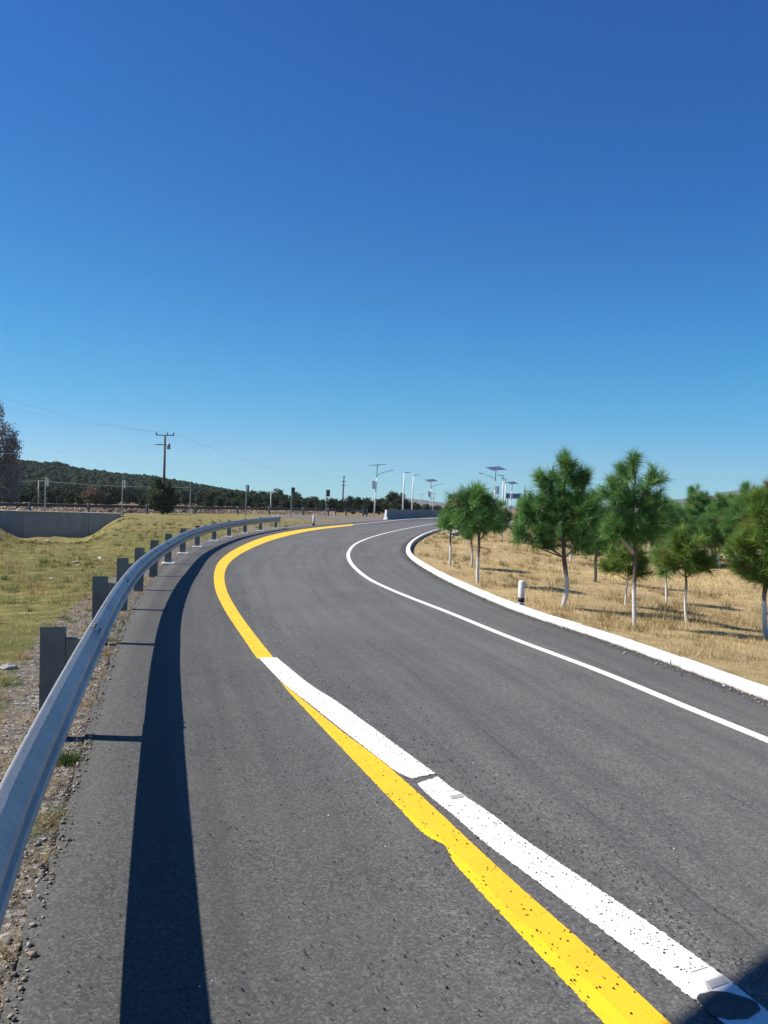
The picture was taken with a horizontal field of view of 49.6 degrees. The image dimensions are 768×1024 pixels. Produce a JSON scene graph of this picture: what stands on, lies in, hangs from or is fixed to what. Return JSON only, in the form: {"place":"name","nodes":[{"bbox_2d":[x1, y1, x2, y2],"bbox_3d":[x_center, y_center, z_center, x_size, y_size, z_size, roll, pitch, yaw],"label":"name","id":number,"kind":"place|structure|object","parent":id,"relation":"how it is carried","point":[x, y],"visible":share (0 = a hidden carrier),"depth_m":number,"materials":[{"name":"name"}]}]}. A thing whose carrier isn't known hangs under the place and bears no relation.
{"place":"outdoors","nodes":[
{"label":"outdoors","id":0,"kind":"place"},
{"bbox_2d":[0,548,192,1023],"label":"gravel","id":1,"kind":"structure","parent":0,"point":[31,953],"depth_m":4.99,"materials":[{"name":"grey gravel"}]},
{"bbox_2d":[0,515,339,770],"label":"grass","id":2,"kind":"structure","parent":0,"point":[42,561],"depth_m":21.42,"materials":[{"name":"plant"}]},
{"bbox_2d":[0,517,767,1023],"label":"road","id":3,"kind":"structure","parent":0,"point":[102,895],"depth_m":4.77,"materials":[{"name":"grey asphalt"}]},
{"bbox_2d":[214,524,351,658],"bbox_3d":[-3.806,1.265,39.138,3.942,0.001,60.017,2,1,-1],"label":"road marking","id":4,"kind":"object","parent":3,"relation":"on","point":[259,650],"visible":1,"depth_m":15.72,"materials":[{"name":"yellow paint"}]},
{"bbox_2d":[260,657,434,777],"bbox_3d":[-0.552,1.660,7.301,0.295,0.001,4.294,1,1,-22],"label":"road marking","id":5,"kind":"object","parent":3,"relation":"on","point":[395,761],"visible":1,"depth_m":6.57,"materials":[{"name":"white paint"}]},
{"bbox_2d":[10,553,765,1022],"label":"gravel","id":6,"kind":"structure","parent":3,"relation":"on","point":[432,813],"depth_m":4.29,"materials":[{"name":"grey gravel"}]},
{"bbox_2d":[409,554,422,563],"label":"kerb","id":7,"kind":"structure","parent":3,"relation":"on","point":[412,557],"depth_m":25.80,"materials":[{"name":"white concrete"}]},
{"bbox_2d":[418,562,440,574],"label":"kerb","id":8,"kind":"structure","parent":3,"relation":"on","point":[427,567],"depth_m":22.33,"materials":[{"name":"white concrete"}]},
{"bbox_2d":[436,572,469,588],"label":"kerb","id":9,"kind":"structure","parent":3,"relation":"on","point":[452,580],"depth_m":18.91,"materials":[{"name":"white concrete"}]},
{"bbox_2d":[280,681,670,1023],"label":"road marking","id":10,"kind":"object","parent":3,"relation":"on","point":[544,922],"visible":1,"depth_m":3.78,"materials":[{"name":"yellow paint"}]},
{"bbox_2d":[463,585,500,602],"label":"kerb","id":11,"kind":"structure","parent":3,"relation":"on","point":[482,593],"depth_m":16.29,"materials":[{"name":"white concrete"}]},
{"bbox_2d":[495,598,582,630],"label":"kerb","id":12,"kind":"structure","parent":3,"relation":"on","point":[558,621],"depth_m":13.24,"materials":[{"name":"white concrete"}]},
{"bbox_2d":[346,524,767,742],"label":"road marking","id":13,"kind":"object","parent":3,"relation":"on","point":[702,713],"visible":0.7,"depth_m":9.10,"materials":[{"name":"white paint"}]},
{"bbox_2d":[417,776,767,1023],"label":"road marking","id":14,"kind":"object","parent":3,"relation":"on","point":[582,900],"visible":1,"depth_m":3.71,"materials":[{"name":"white paint"}]},
{"bbox_2d":[440,790,465,799],"bbox_3d":[0.416,1.702,5.021,0.123,0.015,0.114,1,1,-30],"label":"road stud","id":15,"kind":"object","parent":14,"relation":"on","point":[453,794],"visible":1,"depth_m":5.00,"materials":[{"name":"plastic"}]},
{"bbox_2d":[683,966,731,990],"bbox_3d":[1.214,1.742,3.124,0.129,0.016,0.120,1,1,-28],"label":"road stud","id":16,"kind":"object","parent":14,"relation":"on","point":[707,978],"visible":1,"depth_m":3.10,"materials":[{"name":"plastic"}]},
{"bbox_2d":[697,991,759,1019],"bbox_3d":[1.228,1.749,2.951,0.212,0.004,0.165,2,1,0],"label":"road patch","id":17,"kind":"object","parent":14,"relation":"on","point":[727,1005],"visible":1,"depth_m":2.95,"materials":[{"name":"black asphalt"}]},
{"bbox_2d":[575,625,679,663],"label":"kerb","id":18,"kind":"structure","parent":3,"relation":"on","point":[655,653],"depth_m":10.61,"materials":[{"name":"white concrete"}]},
{"bbox_2d":[671,657,767,700],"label":"kerb","id":19,"kind":"structure","parent":3,"relation":"on","point":[734,681],"depth_m":8.61,"materials":[{"name":"white concrete"}]},
{"bbox_2d":[0,502,767,1019],"bbox_3d":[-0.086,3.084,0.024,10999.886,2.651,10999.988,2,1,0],"label":"ground","id":20,"kind":"structure","parent":0,"point":[16,912],"depth_m":16.68,"materials":[{"name":"beige soil"}]},
{"bbox_2d":[0,663,17,669],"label":"stone","id":21,"kind":"object","parent":20,"relation":"on","point":[8,666],"visible":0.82,"depth_m":8.41,"materials":[{"name":"stone"}]},
{"bbox_2d":[1,490,17,502],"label":"broadleaf tree","id":22,"kind":"object","parent":20,"relation":"on","point":[2,501],"visible":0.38,"depth_m":137.74,"materials":[{"name":"green plant"}]},
{"bbox_2d":[0,400,26,502],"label":"pepper tree","id":23,"kind":"object","parent":20,"relation":"on","point":[8,479],"visible":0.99,"depth_m":110.51,"materials":[{"name":"green plant"}]},
{"bbox_2d":[17,492,31,502],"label":"broadleaf tree","id":24,"kind":"object","parent":20,"relation":"on","point":[25,497],"visible":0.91,"depth_m":146.70,"materials":[{"name":"green plant"}]},
{"bbox_2d":[34,483,50,502],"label":"broadleaf tree","id":25,"kind":"object","parent":20,"relation":"on","point":[41,488],"visible":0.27,"depth_m":181.82,"materials":[{"name":"green plant"}]},
{"bbox_2d":[41,490,56,502],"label":"broadleaf tree","id":26,"kind":"object","parent":20,"relation":"on","point":[50,498],"visible":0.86,"depth_m":140.21,"materials":[{"name":"green plant"}]},
{"bbox_2d":[51,487,63,503],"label":"broadleaf tree","id":27,"kind":"object","parent":20,"relation":"on","point":[56,491],"visible":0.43,"depth_m":169.45,"materials":[{"name":"green plant"}]},
{"bbox_2d":[55,494,63,503],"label":"broadleaf tree","id":28,"kind":"object","parent":20,"relation":"on","point":[59,500],"visible":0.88,"depth_m":157.34,"materials":[{"name":"green plant"}]},
{"bbox_2d":[0,510,123,537],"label":"retaining wall","id":29,"kind":"structure","parent":20,"relation":"on","point":[23,524],"depth_m":79.14,"materials":[{"name":"concrete"}]},
{"bbox_2d":[44,478,48,510],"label":"chevron sign","id":30,"kind":"object","parent":29,"relation":"on","point":[45,493],"visible":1,"depth_m":79.09,"materials":[{"name":"metal"}]},
{"bbox_2d":[63,491,74,503],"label":"broadleaf tree","id":31,"kind":"object","parent":20,"relation":"on","point":[68,497],"visible":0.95,"depth_m":143.21,"materials":[{"name":"green plant"}]},
{"bbox_2d":[60,481,79,502],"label":"broadleaf tree","id":32,"kind":"object","parent":20,"relation":"on","point":[68,486],"visible":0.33,"depth_m":199.50,"materials":[{"name":"green plant"}]},
{"bbox_2d":[73,486,86,503],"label":"broadleaf tree","id":33,"kind":"object","parent":20,"relation":"on","point":[78,490],"visible":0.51,"depth_m":165.44,"materials":[{"name":"green plant"}]},
{"bbox_2d":[76,493,86,503],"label":"broadleaf tree","id":34,"kind":"object","parent":20,"relation":"on","point":[80,500],"visible":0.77,"depth_m":143.56,"materials":[{"name":"green plant"}]},
{"bbox_2d":[81,484,107,503],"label":"shrub","id":35,"kind":"object","parent":20,"relation":"on","point":[96,494],"visible":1,"depth_m":124.70,"materials":[{"name":"brown plant"}]},
{"bbox_2d":[99,491,112,504],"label":"broadleaf tree","id":36,"kind":"object","parent":20,"relation":"on","point":[107,501],"visible":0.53,"depth_m":148.02,"materials":[{"name":"green plant"}]},
{"bbox_2d":[101,483,119,503],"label":"broadleaf tree","id":37,"kind":"object","parent":20,"relation":"on","point":[113,491],"visible":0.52,"depth_m":193.77,"materials":[{"name":"green plant"}]},
{"bbox_2d":[105,482,123,503],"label":"broadleaf tree","id":38,"kind":"object","parent":20,"relation":"on","point":[119,490],"visible":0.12,"depth_m":214.10,"materials":[{"name":"green plant"}]},
{"bbox_2d":[0,532,251,989],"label":"grass","id":39,"kind":"structure","parent":20,"relation":"on","point":[70,759],"depth_m":6.45,"materials":[{"name":"green plant"}]},
{"bbox_2d":[121,487,132,503],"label":"broadleaf tree","id":40,"kind":"object","parent":20,"relation":"on","point":[127,496],"visible":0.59,"depth_m":220.50,"materials":[{"name":"green plant"}]},
{"bbox_2d":[130,486,144,503],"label":"broadleaf tree","id":41,"kind":"object","parent":20,"relation":"on","point":[137,492],"visible":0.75,"depth_m":222.05,"materials":[{"name":"green plant"}]},
{"bbox_2d":[0,516,280,929],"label":"guardrail","id":42,"kind":"object","parent":20,"relation":"on","point":[67,667],"visible":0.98,"depth_m":4.82,"materials":[{"name":"metal"}]},
{"bbox_2d":[138,496,147,504],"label":"broadleaf tree","id":43,"kind":"object","parent":20,"relation":"on","point":[141,500],"visible":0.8,"depth_m":153.07,"materials":[{"name":"green plant"}]},
{"bbox_2d":[145,477,178,513],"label":"shrub","id":44,"kind":"object","parent":20,"relation":"on","point":[159,493],"visible":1,"depth_m":94.61,"materials":[{"name":"green plant"}]},
{"bbox_2d":[156,432,173,513],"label":"utility pole","id":45,"kind":"object","parent":20,"relation":"on","point":[164,458],"visible":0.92,"depth_m":95.85,"materials":[{"name":"brown wood"}]},
{"bbox_2d":[0,502,335,514],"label":"stone wall","id":46,"kind":"structure","parent":20,"relation":"on","point":[139,510],"depth_m":99.95,"materials":[{"name":"grey stone"}]},
{"bbox_2d":[0,502,367,515],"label":"guardrail","id":47,"kind":"object","parent":20,"relation":"on","point":[146,506],"visible":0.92,"depth_m":98.67,"materials":[{"name":"grey metal"}]},
{"bbox_2d":[179,488,196,505],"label":"broadleaf tree","id":48,"kind":"object","parent":20,"relation":"on","point":[185,500],"visible":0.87,"depth_m":215.41,"materials":[{"name":"green plant"}]},
{"bbox_2d":[194,490,207,505],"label":"broadleaf tree","id":49,"kind":"object","parent":20,"relation":"on","point":[198,499],"visible":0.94,"depth_m":196.03,"materials":[{"name":"green plant"}]},
{"bbox_2d":[201,493,213,505],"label":"broadleaf tree","id":50,"kind":"object","parent":20,"relation":"on","point":[207,496],"visible":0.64,"depth_m":161.88,"materials":[{"name":"green plant"}]},
{"bbox_2d":[209,489,220,506],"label":"broadleaf tree","id":51,"kind":"object","parent":20,"relation":"on","point":[214,494],"visible":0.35,"depth_m":198.34,"materials":[{"name":"green plant"}]},
{"bbox_2d":[214,497,223,506],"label":"broadleaf tree","id":52,"kind":"object","parent":20,"relation":"on","point":[218,502],"visible":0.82,"depth_m":146.44,"materials":[{"name":"green plant"}]},
{"bbox_2d":[220,488,236,500],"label":"broadleaf tree","id":53,"kind":"object","parent":20,"relation":"on","point":[230,494],"visible":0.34,"depth_m":185.52,"materials":[{"name":"green plant"}]},
{"bbox_2d":[237,492,247,506],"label":"broadleaf tree","id":54,"kind":"object","parent":20,"relation":"on","point":[242,497],"visible":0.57,"depth_m":198.86,"materials":[{"name":"green plant"}]},
{"bbox_2d":[241,495,254,506],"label":"broadleaf tree","id":55,"kind":"object","parent":20,"relation":"on","point":[250,502],"visible":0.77,"depth_m":154.79,"materials":[{"name":"green plant"}]},
{"bbox_2d":[252,493,265,506],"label":"broadleaf tree","id":56,"kind":"object","parent":20,"relation":"on","point":[256,499],"visible":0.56,"depth_m":174.06,"materials":[{"name":"green plant"}]},
{"bbox_2d":[261,495,278,507],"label":"broadleaf tree","id":57,"kind":"object","parent":20,"relation":"on","point":[274,501],"visible":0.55,"depth_m":163.64,"materials":[{"name":"green plant"}]},
{"bbox_2d":[270,487,283,496],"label":"broadleaf tree","id":58,"kind":"object","parent":20,"relation":"on","point":[278,491],"visible":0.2,"depth_m":225.15,"materials":[{"name":"green plant"}]},
{"bbox_2d":[276,500,290,507],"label":"broadleaf tree","id":59,"kind":"object","parent":20,"relation":"on","point":[284,504],"visible":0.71,"depth_m":140.02,"materials":[{"name":"green plant"}]},
{"bbox_2d":[292,499,302,507],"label":"broadleaf tree","id":60,"kind":"object","parent":20,"relation":"on","point":[297,505],"visible":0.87,"depth_m":160.91,"materials":[{"name":"green plant"}]},
{"bbox_2d":[305,499,314,507],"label":"broadleaf tree","id":61,"kind":"object","parent":20,"relation":"on","point":[308,502],"visible":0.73,"depth_m":158.82,"materials":[{"name":"green plant"}]},
{"bbox_2d":[321,498,335,508],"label":"broadleaf tree","id":62,"kind":"object","parent":20,"relation":"on","point":[331,503],"visible":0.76,"depth_m":158.54,"materials":[{"name":"green plant"}]},
{"bbox_2d":[335,499,343,511],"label":"broadleaf tree","id":63,"kind":"object","parent":20,"relation":"on","point":[339,505],"visible":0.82,"depth_m":160.77,"materials":[{"name":"green plant"}]},
{"bbox_2d":[343,496,356,512],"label":"broadleaf tree","id":64,"kind":"object","parent":20,"relation":"on","point":[350,501],"visible":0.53,"depth_m":164.35,"materials":[{"name":"green plant"}]},
{"bbox_2d":[352,497,365,512],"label":"broadleaf tree","id":65,"kind":"object","parent":20,"relation":"on","point":[358,502],"visible":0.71,"depth_m":161.14,"materials":[{"name":"green plant"}]},
{"bbox_2d":[365,500,375,512],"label":"broadleaf tree","id":66,"kind":"object","parent":20,"relation":"on","point":[371,508],"visible":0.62,"depth_m":161.81,"materials":[{"name":"green plant"}]},
{"bbox_2d":[372,497,384,512],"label":"broadleaf tree","id":67,"kind":"object","parent":20,"relation":"on","point":[379,501],"visible":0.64,"depth_m":164.23,"materials":[{"name":"green plant"}]},
{"bbox_2d":[368,464,392,516],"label":"solar street lamp","id":68,"kind":"object","parent":20,"relation":"on","point":[373,485],"visible":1,"depth_m":114.90,"materials":[{"name":"white metal"}]},
{"bbox_2d":[380,502,391,510],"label":"broadleaf tree","id":69,"kind":"object","parent":20,"relation":"on","point":[386,506],"visible":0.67,"depth_m":160.21,"materials":[{"name":"green plant"}]},
{"bbox_2d":[382,490,410,506],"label":"broadleaf tree","id":70,"kind":"object","parent":20,"relation":"on","point":[392,494],"visible":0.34,"depth_m":161.60,"materials":[{"name":"green plant"}]},
{"bbox_2d":[389,494,408,509],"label":"broadleaf tree","id":71,"kind":"object","parent":20,"relation":"on","point":[397,503],"visible":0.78,"depth_m":152.74,"materials":[{"name":"green plant"}]},
{"bbox_2d":[402,472,409,509],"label":"lamp mast","id":72,"kind":"object","parent":20,"relation":"on","point":[403,491],"visible":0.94,"depth_m":124.89,"materials":[{"name":"white metal"}]},
{"bbox_2d":[383,510,441,519],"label":"concrete barrier","id":73,"kind":"object","parent":20,"relation":"on","point":[396,514],"visible":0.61,"depth_m":109.61,"materials":[{"name":"white concrete"}]},
{"bbox_2d":[426,479,438,507],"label":"solar street lamp","id":74,"kind":"object","parent":20,"relation":"on","point":[430,480],"visible":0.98,"depth_m":164.90,"materials":[{"name":"white metal"}]},
{"bbox_2d":[432,491,462,565],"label":"pine tree","id":75,"kind":"object","parent":20,"relation":"on","point":[444,525],"visible":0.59,"depth_m":26.01,"materials":[{"name":"green plant"}]},
{"bbox_2d":[458,529,474,545],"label":"pine tree","id":76,"kind":"object","parent":20,"relation":"on","point":[466,536],"visible":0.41,"depth_m":41.76,"materials":[{"name":"green plant"}]},
{"bbox_2d":[458,524,482,566],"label":"pine tree","id":77,"kind":"object","parent":20,"relation":"on","point":[471,565],"visible":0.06,"depth_m":26.29,"materials":[{"name":"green plant"}]},
{"bbox_2d":[444,479,506,582],"bbox_3d":[2.246,0.498,20.140,1.683,2.747,1.547,2,1,0],"label":"pine tree","id":78,"kind":"object","parent":20,"relation":"on","point":[472,516],"visible":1,"depth_m":19.90,"materials":[{"name":"green plant"}]},
{"bbox_2d":[479,466,505,495],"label":"solar street lamp","id":79,"kind":"object","parent":20,"relation":"on","point":[496,488],"visible":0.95,"depth_m":111.89,"materials":[{"name":"white metal"}]},
{"bbox_2d":[494,498,514,539],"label":"pine tree","id":80,"kind":"object","parent":20,"relation":"on","point":[508,514],"visible":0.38,"depth_m":52.29,"materials":[{"name":"green plant"}]},
{"bbox_2d":[506,493,520,512],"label":"road sign","id":81,"kind":"object","parent":20,"relation":"on","point":[515,495],"visible":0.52,"depth_m":184.94,"materials":[{"name":"blue metal"}]},
{"bbox_2d":[510,498,536,529],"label":"pine tree","id":82,"kind":"object","parent":20,"relation":"on","point":[514,516],"visible":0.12,"depth_m":54.07,"materials":[{"name":"green plant"}]},
{"bbox_2d":[501,446,605,606],"bbox_3d":[3.318,0.302,16.274,2.096,3.397,1.318,2,1,13],"label":"pine tree","id":83,"kind":"object","parent":20,"relation":"on","point":[561,499],"visible":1,"depth_m":16.05,"materials":[{"name":"green plant"}]},
{"bbox_2d":[554,511,582,561],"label":"pine tree","id":84,"kind":"object","parent":20,"relation":"on","point":[559,536],"visible":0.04,"depth_m":36.46,"materials":[{"name":"green plant"}]},
{"bbox_2d":[400,532,767,705],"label":"gravel","id":85,"kind":"structure","parent":20,"relation":"on","point":[723,686],"depth_m":10.67,"materials":[{"name":"grey gravel"}]},
{"bbox_2d":[518,580,524,605],"bbox_3d":[2.393,1.571,14.521,0.113,0.749,0.116,2,1,0],"label":"delineator post","id":86,"kind":"object","parent":85,"relation":"on","point":[521,591],"visible":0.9,"depth_m":14.47,"materials":[{"name":"white plastic"}]},
{"bbox_2d":[413,528,767,685],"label":"grass","id":87,"kind":"structure","parent":20,"relation":"on","point":[645,584],"depth_m":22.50,"materials":[{"name":"beige plant"}]},
{"bbox_2d":[580,485,622,581],"bbox_3d":[6.649,0.635,25.252,1.802,3.253,1.487,2,1,0],"label":"pine tree","id":88,"kind":"object","parent":20,"relation":"on","point":[600,546],"visible":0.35,"depth_m":25.05,"materials":[{"name":"green plant"}]},
{"bbox_2d":[594,540,658,605],"bbox_3d":[5.204,1.309,18.131,1.406,1.740,1.171,1,1,-12],"label":"pine tree","id":89,"kind":"object","parent":20,"relation":"on","point":[616,563],"visible":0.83,"depth_m":17.98,"materials":[{"name":"green plant"}]},
{"bbox_2d":[592,445,675,625],"bbox_3d":[4.206,0.446,14.100,1.556,3.292,1.116,2,1,0],"label":"pine tree","id":90,"kind":"object","parent":20,"relation":"on","point":[651,519],"visible":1,"depth_m":13.99,"materials":[{"name":"green plant"}]},
{"bbox_2d":[647,530,682,601],"bbox_3d":[7.024,1.390,20.713,1.267,2.005,1.118,2,1,0],"label":"pine tree","id":91,"kind":"object","parent":20,"relation":"on","point":[664,574],"visible":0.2,"depth_m":20.64,"materials":[{"name":"green plant"}]},
{"bbox_2d":[647,493,682,546],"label":"pine tree","id":92,"kind":"object","parent":20,"relation":"on","point":[672,515],"visible":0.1,"depth_m":38.63,"materials":[{"name":"green plant"}]},
{"bbox_2d":[672,504,697,546],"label":"pine tree","id":93,"kind":"object","parent":20,"relation":"on","point":[683,517],"visible":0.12,"depth_m":39.70,"materials":[{"name":"green plant"}]},
{"bbox_2d":[647,520,723,622],"bbox_3d":[5.567,1.143,15.402,1.567,2.122,1.072,2,1,0],"label":"pine tree","id":94,"kind":"object","parent":20,"relation":"on","point":[694,560],"visible":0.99,"depth_m":15.32,"materials":[{"name":"green plant"}]},
{"bbox_2d":[680,502,708,548],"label":"pine tree","id":95,"kind":"object","parent":20,"relation":"on","point":[690,510],"visible":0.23,"depth_m":40.56,"materials":[{"name":"green plant"}]},
{"bbox_2d":[684,480,715,518],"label":"pine tree","id":96,"kind":"object","parent":20,"relation":"on","point":[698,500],"visible":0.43,"depth_m":43.87,"materials":[{"name":"green plant"}]},
{"bbox_2d":[694,491,732,567],"bbox_3d":[15.497,0.822,38.441,2.567,3.849,2.064,2,1,0],"label":"pine tree","id":97,"kind":"object","parent":20,"relation":"on","point":[710,528],"visible":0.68,"depth_m":38.14,"materials":[{"name":"green plant"}]},
{"bbox_2d":[696,498,733,554],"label":"pine tree","id":98,"kind":"object","parent":20,"relation":"on","point":[708,549],"visible":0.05,"depth_m":39.50,"materials":[{"name":"green plant"}]},
{"bbox_2d":[727,492,739,559],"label":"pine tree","id":99,"kind":"object","parent":20,"relation":"on","point":[731,496],"visible":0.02,"depth_m":42.83,"materials":[{"name":"green plant"}]},
{"bbox_2d":[716,478,767,551],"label":"pine tree","id":100,"kind":"object","parent":20,"relation":"on","point":[734,513],"visible":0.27,"depth_m":35.98,"materials":[{"name":"green plant"}]},
{"bbox_2d":[717,477,767,637],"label":"pine tree","id":101,"kind":"object","parent":20,"relation":"on","point":[747,564],"visible":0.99,"depth_m":14.12,"materials":[{"name":"green plant"}]},
{"bbox_2d":[0,0,767,505],"label":"sky","id":102,"kind":"structure","parent":0,"point":[446,242],"materials":[{"name":"blue"}]},
{"bbox_2d":[373,498,446,505],"bbox_3d":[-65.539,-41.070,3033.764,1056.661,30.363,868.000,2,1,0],"label":"mountain","id":103,"kind":"structure","parent":0,"point":[418,501],"depth_m":2893.50,"materials":[{"name":"grey"}]},
{"bbox_2d":[498,487,759,509],"bbox_3d":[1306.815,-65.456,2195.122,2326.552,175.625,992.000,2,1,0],"label":"mountain","id":104,"kind":"structure","parent":0,"point":[681,501],"depth_m":2199.61,"materials":[{"name":"green plant"}]},
{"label":"hill","id":105,"kind":"structure","parent":0,"visible":0},
{"bbox_2d":[0,459,247,501],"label":"forest","id":106,"kind":"object","parent":105,"relation":"on","point":[54,472],"visible":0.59,"depth_m":421.81,"materials":[{"name":"green plant"}]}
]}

